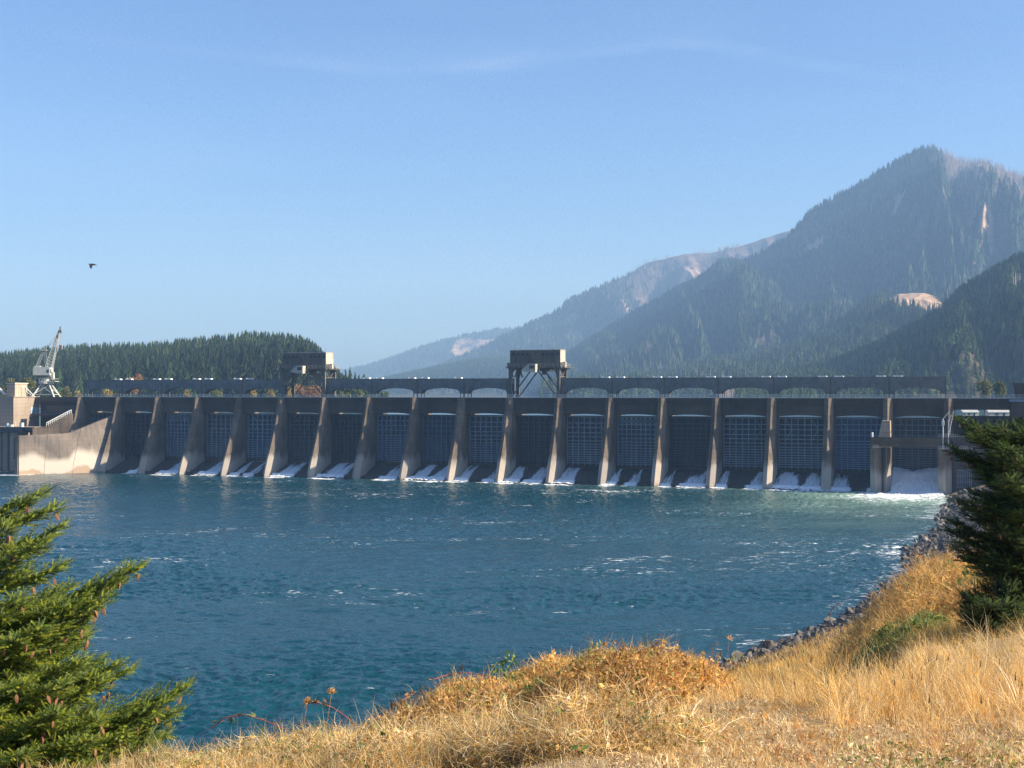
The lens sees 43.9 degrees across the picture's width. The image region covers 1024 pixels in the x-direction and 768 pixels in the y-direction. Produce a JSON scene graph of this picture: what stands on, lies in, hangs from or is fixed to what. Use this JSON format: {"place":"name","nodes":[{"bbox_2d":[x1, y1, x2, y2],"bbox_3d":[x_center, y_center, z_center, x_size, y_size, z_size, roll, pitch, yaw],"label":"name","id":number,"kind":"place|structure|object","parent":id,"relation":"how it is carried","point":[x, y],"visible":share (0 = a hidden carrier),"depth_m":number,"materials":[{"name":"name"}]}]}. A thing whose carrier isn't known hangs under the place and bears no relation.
{"place":"outdoors","nodes":[
{"label":"outdoors","id":0,"kind":"place"},
{"bbox_2d":[39,396,415,409],"bbox_3d":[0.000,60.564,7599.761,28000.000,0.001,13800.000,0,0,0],"label":"upstream ground","id":1,"kind":"structure","parent":0,"point":[389,396],"depth_m":3042.14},
{"bbox_2d":[340,391,352,396],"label":"broadleaf tree","id":2,"kind":"object","parent":1,"relation":"on","point":[346,395],"visible":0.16,"depth_m":639.73,"materials":[{"name":"green plant"}]},
{"bbox_2d":[352,373,356,395],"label":"conifer tree","id":3,"kind":"object","parent":1,"relation":"on","point":[354,390],"visible":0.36,"depth_m":719.86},
{"bbox_2d":[344,369,354,396],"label":"conifer tree","id":4,"kind":"object","parent":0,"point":[350,377],"visible":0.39,"depth_m":699.33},
{"bbox_2d":[367,331,507,377],"bbox_3d":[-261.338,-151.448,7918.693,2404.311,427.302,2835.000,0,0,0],"label":"mountain","id":5,"kind":"structure","parent":0,"point":[462,345],"depth_m":8220.90,"materials":[{"name":"stone"}]},
{"bbox_2d":[340,326,516,378],"bbox_3d":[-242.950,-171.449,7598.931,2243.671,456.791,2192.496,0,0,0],"label":"mountain forest","id":6,"kind":"object","parent":5,"relation":"on","point":[393,365],"visible":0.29,"depth_m":8175.85,"materials":[{"name":"plant"}]},
{"bbox_2d":[380,377,537,393],"bbox_3d":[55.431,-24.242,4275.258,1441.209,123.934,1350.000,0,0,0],"label":"hills","id":7,"kind":"structure","parent":0,"point":[477,392],"depth_m":3709.03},
{"bbox_2d":[373,356,553,393],"bbox_3d":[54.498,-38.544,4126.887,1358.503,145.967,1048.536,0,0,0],"label":"mountain","id":8,"kind":"structure","parent":7,"relation":"on","point":[490,367],"depth_m":4185.13,"materials":[{"name":"blue"}]},
{"bbox_2d":[0,462,947,758],"bbox_3d":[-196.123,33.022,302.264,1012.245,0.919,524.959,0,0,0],"label":"river","id":9,"kind":"structure","parent":0,"point":[278,600],"depth_m":216.91,"materials":[{"name":"liquid"}]},
{"bbox_2d":[0,426,41,470],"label":"deck","id":10,"kind":"structure","parent":9,"relation":"on","point":[7,448],"depth_m":504.27,"materials":[{"name":"beige concrete"}]},
{"bbox_2d":[15,416,111,474],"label":"training wall","id":11,"kind":"structure","parent":9,"relation":"on","point":[79,450],"depth_m":487.77,"materials":[{"name":"concrete"}]},
{"bbox_2d":[157,462,180,473],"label":"cascade water","id":12,"kind":"structure","parent":9,"relation":"on","point":[174,469],"depth_m":484.13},
{"bbox_2d":[195,461,222,474],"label":"cascade water","id":13,"kind":"structure","parent":9,"relation":"on","point":[215,469],"depth_m":479.40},
{"bbox_2d":[227,461,254,475],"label":"cascade water","id":14,"kind":"structure","parent":9,"relation":"on","point":[237,473],"depth_m":476.76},
{"bbox_2d":[242,462,264,476],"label":"cascade water","id":15,"kind":"structure","parent":9,"relation":"on","point":[251,473],"depth_m":474.50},
{"bbox_2d":[270,462,306,476],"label":"cascade water","id":16,"kind":"structure","parent":9,"relation":"on","point":[289,471],"depth_m":470.35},
{"bbox_2d":[315,463,353,477],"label":"cascade water","id":17,"kind":"structure","parent":9,"relation":"on","point":[338,471],"depth_m":464.77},
{"bbox_2d":[377,464,400,479],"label":"cascade water","id":18,"kind":"structure","parent":9,"relation":"on","point":[393,474],"depth_m":454.74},
{"bbox_2d":[404,465,436,479],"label":"cascade water","id":19,"kind":"structure","parent":9,"relation":"on","point":[424,473],"depth_m":452.94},
{"bbox_2d":[423,465,447,480],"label":"cascade water","id":20,"kind":"structure","parent":9,"relation":"on","point":[441,475],"depth_m":449.50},
{"bbox_2d":[452,466,477,481],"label":"cascade water","id":21,"kind":"structure","parent":9,"relation":"on","point":[465,475],"depth_m":446.97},
{"bbox_2d":[481,472,495,481],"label":"cascade water","id":22,"kind":"structure","parent":9,"relation":"on","point":[491,478],"depth_m":439.66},
{"bbox_2d":[498,467,526,482],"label":"cascade water","id":23,"kind":"structure","parent":9,"relation":"on","point":[516,475],"depth_m":440.92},
{"bbox_2d":[520,467,546,483],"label":"cascade water","id":24,"kind":"structure","parent":9,"relation":"on","point":[538,476],"depth_m":437.80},
{"bbox_2d":[547,468,579,483],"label":"cascade water","id":25,"kind":"structure","parent":9,"relation":"on","point":[568,476],"depth_m":435.28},
{"bbox_2d":[601,469,621,484],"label":"cascade water","id":26,"kind":"structure","parent":9,"relation":"on","point":[614,479],"depth_m":428.35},
{"bbox_2d":[623,469,642,485],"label":"cascade water","id":27,"kind":"structure","parent":9,"relation":"on","point":[633,482],"depth_m":425.56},
{"bbox_2d":[658,471,674,486],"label":"cascade water","id":28,"kind":"structure","parent":9,"relation":"on","point":[666,484],"depth_m":421.19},
{"bbox_2d":[676,471,706,487],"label":"cascade water","id":29,"kind":"structure","parent":9,"relation":"on","point":[695,481],"depth_m":418.45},
{"bbox_2d":[710,471,729,488],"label":"cascade water","id":30,"kind":"structure","parent":9,"relation":"on","point":[721,484],"depth_m":416.31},
{"bbox_2d":[744,472,763,488],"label":"cascade water","id":31,"kind":"structure","parent":9,"relation":"on","point":[754,485],"depth_m":411.90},
{"bbox_2d":[767,472,799,489],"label":"cascade water","id":32,"kind":"structure","parent":9,"relation":"on","point":[788,480],"depth_m":410.23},
{"bbox_2d":[797,473,822,489],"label":"cascade water","id":33,"kind":"structure","parent":9,"relation":"on","point":[812,482],"depth_m":406.97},
{"bbox_2d":[825,473,850,490],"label":"cascade water","id":34,"kind":"structure","parent":9,"relation":"on","point":[842,486],"depth_m":402.88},
{"bbox_2d":[875,467,944,496],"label":"outflow water","id":35,"kind":"structure","parent":9,"relation":"on","point":[922,482],"depth_m":393.68,"materials":[{"name":"liquid"}]},
{"bbox_2d":[0,0,1023,461],"label":"sky","id":36,"kind":"structure","parent":0,"point":[367,181],"materials":[{"name":"blue"}]},
{"bbox_2d":[39,410,986,417],"bbox_3d":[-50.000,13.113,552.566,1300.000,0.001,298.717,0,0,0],"label":"reservoir water","id":37,"kind":"structure","parent":0,"point":[981,412],"depth_m":543.50,"materials":[{"name":"teal liquid"}]},
{"bbox_2d":[0,378,16,395],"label":"broadleaf tree","id":38,"kind":"object","parent":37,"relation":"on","point":[5,386],"visible":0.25,"depth_m":599.30,"materials":[{"name":"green plant"}]},
{"bbox_2d":[22,377,36,395],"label":"broadleaf tree","id":39,"kind":"object","parent":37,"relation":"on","point":[29,382],"visible":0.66,"depth_m":618.63,"materials":[{"name":"green plant"}]},
{"bbox_2d":[56,386,72,396],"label":"broadleaf tree","id":40,"kind":"object","parent":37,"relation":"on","point":[64,393],"visible":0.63,"depth_m":640.20,"materials":[{"name":"green plant"}]},
{"bbox_2d":[73,391,81,396],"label":"broadleaf tree","id":41,"kind":"object","parent":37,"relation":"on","point":[77,393],"visible":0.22,"depth_m":618.41,"materials":[{"name":"yellow plant"}]},
{"bbox_2d":[102,389,113,396],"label":"broadleaf tree","id":42,"kind":"object","parent":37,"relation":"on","point":[109,394],"visible":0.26,"depth_m":639.81,"materials":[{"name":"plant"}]},
{"bbox_2d":[113,390,121,396],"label":"broadleaf tree","id":43,"kind":"object","parent":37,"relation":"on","point":[115,392],"visible":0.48,"depth_m":688.37,"materials":[{"name":"green plant"}]},
{"bbox_2d":[127,373,142,396],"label":"broadleaf tree","id":44,"kind":"object","parent":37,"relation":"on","point":[137,378],"visible":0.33,"depth_m":659.55,"materials":[{"name":"orange plant"}]},
{"bbox_2d":[182,389,191,396],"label":"broadleaf tree","id":45,"kind":"object","parent":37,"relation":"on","point":[185,392],"visible":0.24,"depth_m":649.27,"materials":[{"name":"green plant"}]},
{"bbox_2d":[211,390,222,396],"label":"broadleaf tree","id":46,"kind":"object","parent":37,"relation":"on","point":[214,393],"visible":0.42,"depth_m":639.00,"materials":[{"name":"green plant"}]},
{"bbox_2d":[246,389,257,396],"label":"broadleaf tree","id":47,"kind":"object","parent":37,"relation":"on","point":[254,393],"visible":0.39,"depth_m":648.81,"materials":[{"name":"yellow plant"}]},
{"bbox_2d":[264,389,274,396],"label":"broadleaf tree","id":48,"kind":"object","parent":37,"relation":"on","point":[270,393],"visible":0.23,"depth_m":638.95,"materials":[{"name":"yellow plant"}]},
{"bbox_2d":[295,383,309,396],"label":"broadleaf tree","id":49,"kind":"object","parent":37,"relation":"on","point":[301,393],"visible":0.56,"depth_m":638.12,"materials":[{"name":"orange plant"}]},
{"bbox_2d":[306,385,321,396],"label":"broadleaf tree","id":50,"kind":"object","parent":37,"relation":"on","point":[315,390],"visible":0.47,"depth_m":638.84,"materials":[{"name":"orange plant"}]},
{"bbox_2d":[360,374,370,396],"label":"conifer tree","id":51,"kind":"object","parent":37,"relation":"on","point":[365,391],"visible":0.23,"depth_m":699.27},
{"bbox_2d":[976,380,992,413],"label":"broadleaf tree","id":52,"kind":"object","parent":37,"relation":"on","point":[986,385],"visible":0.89,"depth_m":558.50,"materials":[{"name":"green plant"}]},
{"bbox_2d":[992,380,1006,397],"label":"broadleaf tree","id":53,"kind":"object","parent":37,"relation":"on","point":[1000,388],"visible":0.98,"depth_m":538.57,"materials":[{"name":"green plant"}]},
{"bbox_2d":[490,230,790,354],"bbox_3d":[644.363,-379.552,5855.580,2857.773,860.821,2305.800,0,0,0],"label":"second mountain","id":54,"kind":"structure","parent":0,"point":[685,267],"depth_m":5976.96,"materials":[{"name":"stone"}]},
{"bbox_2d":[432,243,759,365],"bbox_3d":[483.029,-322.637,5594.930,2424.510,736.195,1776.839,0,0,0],"label":"second mountain forest","id":55,"kind":"object","parent":54,"relation":"on","point":[524,337],"visible":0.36,"depth_m":5915.45,"materials":[{"name":"plant"}]},
{"bbox_2d":[464,484,1023,767],"bbox_3d":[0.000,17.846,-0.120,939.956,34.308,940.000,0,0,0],"label":"ground","id":56,"kind":"structure","parent":0,"point":[567,763],"depth_m":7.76,"materials":[{"name":"plant"}]},
{"bbox_2d":[0,483,197,767],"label":"fir tree","id":57,"kind":"object","parent":56,"relation":"on","point":[41,688],"visible":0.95,"depth_m":11.06,"materials":[{"name":"green plant"}]},
{"bbox_2d":[15,696,461,767],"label":"pale thicket","id":58,"kind":"object","parent":56,"relation":"on","point":[160,759],"visible":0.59,"depth_m":8.33,"materials":[{"name":"plant"}]},
{"bbox_2d":[210,711,283,728],"bbox_3d":[-2.292,2.912,10.993,0.645,0.147,0.137,0,0,0],"label":"bramble cane","id":59,"kind":"object","parent":58,"relation":"on","point":[240,714],"visible":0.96,"depth_m":10.98,"materials":[{"name":"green plant"}]},
{"bbox_2d":[302,697,310,729],"bbox_3d":[-1.834,3.066,11.272,0.122,0.575,0.092,0,0,-30],"label":"dried seed stalk","id":60,"kind":"object","parent":58,"relation":"on","point":[307,701],"visible":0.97,"depth_m":11.28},
{"bbox_2d":[302,696,354,725],"bbox_3d":[-1.639,2.944,11.442,0.501,0.325,0.152,0,0,-25],"label":"bramble cane","id":61,"kind":"object","parent":58,"relation":"on","point":[323,703],"visible":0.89,"depth_m":11.47,"materials":[{"name":"brown plant"}]},
{"bbox_2d":[358,691,415,728],"bbox_3d":[-1.199,3.060,11.902,0.791,0.232,0.211,0,-1,-40],"label":"bramble cane","id":62,"kind":"object","parent":58,"relation":"on","point":[392,704],"visible":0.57,"depth_m":11.96,"materials":[{"name":"brown plant"}]},
{"bbox_2d":[324,687,336,737],"bbox_3d":[-1.611,3.012,11.288,0.130,0.645,0.107,0,0,33],"label":"dried seed stalk","id":63,"kind":"object","parent":56,"relation":"on","point":[331,691],"visible":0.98,"depth_m":11.28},
{"bbox_2d":[181,624,758,767],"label":"dry thicket","id":64,"kind":"object","parent":56,"relation":"on","point":[490,720],"visible":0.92,"depth_m":7.52,"materials":[{"name":"plant"}]},
{"bbox_2d":[428,664,485,679],"bbox_3d":[-0.524,2.840,12.473,0.625,0.185,0.158,0,0,-9],"label":"bramble cane","id":65,"kind":"object","parent":64,"relation":"on","point":[461,668],"visible":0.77,"depth_m":12.48,"materials":[{"name":"brown plant"}]},
{"bbox_2d":[71,375,1023,491],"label":"spillway dam","id":66,"kind":"structure","parent":56,"relation":"on","point":[716,442],"depth_m":445.59,"materials":[{"name":"concrete"}]},
{"bbox_2d":[32,410,72,434],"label":"stair wall","id":67,"kind":"structure","parent":66,"relation":"attached to","point":[63,425],"depth_m":502.59,"materials":[{"name":"concrete"}]},
{"bbox_2d":[278,352,342,396],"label":"gantry crane","id":68,"kind":"object","parent":66,"relation":"on","point":[313,363],"visible":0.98,"depth_m":476.38,"materials":[{"name":"grey metal"}]},
{"bbox_2d":[506,345,572,393],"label":"gantry crane","id":69,"kind":"object","parent":66,"relation":"on","point":[543,361],"visible":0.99,"depth_m":445.71,"materials":[{"name":"grey metal"}]},
{"bbox_2d":[730,650,742,658],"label":"rock","id":70,"kind":"object","parent":56,"relation":"on","point":[738,654],"visible":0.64,"depth_m":144.61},
{"bbox_2d":[758,648,770,656],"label":"rock","id":71,"kind":"object","parent":56,"relation":"on","point":[761,652],"visible":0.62,"depth_m":138.68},
{"bbox_2d":[762,640,774,648],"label":"rock","id":72,"kind":"object","parent":56,"relation":"on","point":[766,645],"visible":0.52,"depth_m":150.36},
{"bbox_2d":[794,631,802,644],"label":"rock","id":73,"kind":"object","parent":56,"relation":"on","point":[797,639],"visible":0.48,"depth_m":141.32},
{"bbox_2d":[610,697,1023,767],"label":"leaf litter","id":74,"kind":"object","parent":56,"relation":"on","point":[908,758],"visible":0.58,"depth_m":6.96,"materials":[{"name":"plant"}]},
{"bbox_2d":[810,629,825,638],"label":"rock","id":75,"kind":"object","parent":56,"relation":"on","point":[814,635],"visible":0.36,"depth_m":145.24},
{"bbox_2d":[823,616,835,622],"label":"rock","id":76,"kind":"object","parent":56,"relation":"on","point":[827,618],"visible":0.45,"depth_m":170.13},
{"bbox_2d":[841,619,851,625],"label":"rock","id":77,"kind":"object","parent":56,"relation":"on","point":[846,621],"visible":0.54,"depth_m":156.54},
{"bbox_2d":[710,486,998,674],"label":"rubble","id":78,"kind":"object","parent":56,"relation":"on","point":[824,626],"visible":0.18,"depth_m":177.42,"materials":[{"name":"stone"}]},
{"bbox_2d":[701,639,1016,757],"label":"seed heads","id":79,"kind":"object","parent":56,"relation":"on","point":[929,701],"visible":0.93,"depth_m":8.04,"materials":[{"name":"plant"}]},
{"bbox_2d":[721,538,1023,697],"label":"bank thicket","id":80,"kind":"object","parent":56,"relation":"on","point":[925,590],"visible":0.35,"depth_m":46.01,"materials":[{"name":"plant"}]},
{"bbox_2d":[813,557,994,688],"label":"green undergrowth","id":81,"kind":"object","parent":56,"relation":"on","point":[885,635],"visible":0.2,"depth_m":25.69,"materials":[{"name":"green plant"}]},
{"bbox_2d":[870,411,994,494],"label":"fishway entrance","id":82,"kind":"object","parent":56,"relation":"on","point":[953,475],"visible":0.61,"depth_m":387.06,"materials":[{"name":"concrete"}]},
{"bbox_2d":[938,542,944,548],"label":"rock","id":83,"kind":"object","parent":56,"relation":"on","point":[940,545],"visible":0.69,"depth_m":235.53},
{"bbox_2d":[938,412,1023,594],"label":"fir tree","id":84,"kind":"object","parent":56,"relation":"on","point":[1002,521],"visible":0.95,"depth_m":21.20,"materials":[{"name":"green plant"}]},
{"bbox_2d":[952,571,1023,636],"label":"fir tree","id":85,"kind":"object","parent":56,"relation":"on","point":[1005,601],"visible":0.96,"depth_m":20.25,"materials":[{"name":"green plant"}]},
{"bbox_2d":[954,383,1023,437],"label":"abutment","id":86,"kind":"object","parent":56,"relation":"on","point":[1015,408],"visible":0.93,"depth_m":395.05,"materials":[{"name":"concrete"}]},
{"bbox_2d":[960,410,978,415],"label":"shed","id":87,"kind":"structure","parent":86,"relation":"in","point":[971,413],"depth_m":517.93,"materials":[{"name":"paint"}]},
{"bbox_2d":[985,410,1008,415],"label":"shed","id":88,"kind":"structure","parent":86,"relation":"in","point":[999,412],"depth_m":517.93,"materials":[{"name":"paint"}]},
{"bbox_2d":[599,293,946,396],"bbox_3d":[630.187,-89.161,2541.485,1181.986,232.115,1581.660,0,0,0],"label":"foothills","id":89,"kind":"structure","parent":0,"point":[924,299],"depth_m":2544.38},
{"bbox_2d":[537,285,953,396],"bbox_3d":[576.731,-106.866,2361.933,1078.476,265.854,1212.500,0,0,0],"label":"foothills forest","id":90,"kind":"object","parent":89,"relation":"on","point":[870,320],"visible":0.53,"depth_m":2269.60,"materials":[{"name":"plant"}]},
{"bbox_2d":[645,154,1023,370],"bbox_3d":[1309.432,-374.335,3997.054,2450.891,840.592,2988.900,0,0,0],"label":"mountain","id":91,"kind":"structure","parent":0,"point":[995,234],"depth_m":3735.10,"materials":[{"name":"plant"}]},
{"bbox_2d":[553,144,1023,377],"bbox_3d":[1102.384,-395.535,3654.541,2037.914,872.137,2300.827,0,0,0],"label":"mountain forest","id":92,"kind":"object","parent":91,"relation":"on","point":[634,340],"visible":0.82,"depth_m":3688.61,"materials":[{"name":"plant"}]},
{"bbox_2d":[939,149,1023,208],"bbox_3d":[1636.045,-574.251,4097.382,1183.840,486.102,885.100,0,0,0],"label":"burned snags","id":93,"kind":"object","parent":91,"relation":"on","point":[983,163],"visible":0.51,"depth_m":4230.86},
{"bbox_2d":[818,306,1023,397],"bbox_3d":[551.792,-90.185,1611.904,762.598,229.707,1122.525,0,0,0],"label":"hillside","id":94,"kind":"structure","parent":0,"point":[944,365],"depth_m":1206.80,"materials":[{"name":"plant"}]},
{"bbox_2d":[719,250,1023,397],"bbox_3d":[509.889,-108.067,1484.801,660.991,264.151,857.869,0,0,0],"label":"hillside forest","id":95,"kind":"object","parent":94,"relation":"on","point":[974,307],"visible":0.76,"depth_m":1421.85,"materials":[{"name":"plant"}]},
{"bbox_3d":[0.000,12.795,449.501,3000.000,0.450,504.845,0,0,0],"label":"side ground","id":96,"kind":"structure","parent":0,"visible":0},
{"bbox_2d":[0,383,76,434],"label":"concrete building","id":97,"kind":"structure","parent":96,"relation":"on","point":[18,405],"depth_m":519.12,"materials":[{"name":"beige concrete"}]},
{"bbox_2d":[31,407,37,416],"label":"window","id":98,"kind":"structure","parent":97,"relation":"in","point":[32,408],"depth_m":522.18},
{"bbox_2d":[32,326,61,396],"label":"tower crane","id":99,"kind":"object","parent":97,"relation":"on","point":[46,372],"visible":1,"depth_m":529.55,"materials":[{"name":"paint"}]},
{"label":"left hill","id":100,"kind":"structure","parent":0,"visible":0},
{"bbox_2d":[28,357,35,394],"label":"conifer tree","id":101,"kind":"object","parent":100,"relation":"on","point":[32,377],"visible":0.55,"depth_m":886.15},
{"bbox_2d":[52,369,62,396],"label":"conifer tree","id":102,"kind":"object","parent":100,"relation":"on","point":[59,387],"visible":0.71,"depth_m":816.78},
{"bbox_2d":[51,363,63,395],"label":"conifer tree","id":103,"kind":"object","parent":100,"relation":"on","point":[55,384],"visible":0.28,"depth_m":836.14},
{"bbox_2d":[73,367,86,396],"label":"conifer tree","id":104,"kind":"object","parent":100,"relation":"on","point":[80,387],"visible":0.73,"depth_m":839.04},
{"bbox_2d":[86,355,92,379],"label":"conifer tree","id":105,"kind":"object","parent":100,"relation":"on","point":[89,364],"visible":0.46,"depth_m":907.07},
{"bbox_2d":[110,368,116,396],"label":"conifer tree","id":106,"kind":"object","parent":100,"relation":"on","point":[114,376],"visible":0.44,"depth_m":867.14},
{"bbox_2d":[114,365,120,378],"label":"conifer tree","id":107,"kind":"object","parent":100,"relation":"on","point":[117,373],"visible":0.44,"depth_m":883.78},
{"bbox_2d":[123,364,128,394],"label":"conifer tree","id":108,"kind":"object","parent":100,"relation":"on","point":[126,372],"visible":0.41,"depth_m":883.84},
{"bbox_2d":[145,357,148,379],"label":"conifer tree","id":109,"kind":"object","parent":100,"relation":"on","point":[147,365],"visible":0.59,"depth_m":896.30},
{"bbox_2d":[166,363,177,396],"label":"conifer tree","id":110,"kind":"object","parent":100,"relation":"on","point":[170,377],"visible":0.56,"depth_m":856.63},
{"bbox_2d":[0,330,348,402],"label":"hill forest","id":111,"kind":"object","parent":100,"relation":"on","point":[245,353],"visible":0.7,"depth_m":957.00,"materials":[{"name":"plant"}]},
{"bbox_2d":[173,363,178,396],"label":"conifer tree","id":112,"kind":"object","parent":100,"relation":"on","point":[176,375],"visible":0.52,"depth_m":875.95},
{"bbox_2d":[174,367,184,396],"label":"conifer tree","id":113,"kind":"object","parent":100,"relation":"on","point":[180,378],"visible":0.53,"depth_m":842.51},
{"bbox_2d":[179,366,191,395],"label":"conifer tree","id":114,"kind":"object","parent":100,"relation":"on","point":[187,375],"visible":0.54,"depth_m":837.32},
{"bbox_2d":[274,373,279,396],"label":"conifer tree","id":115,"kind":"object","parent":100,"relation":"on","point":[276,392],"visible":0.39,"depth_m":846.92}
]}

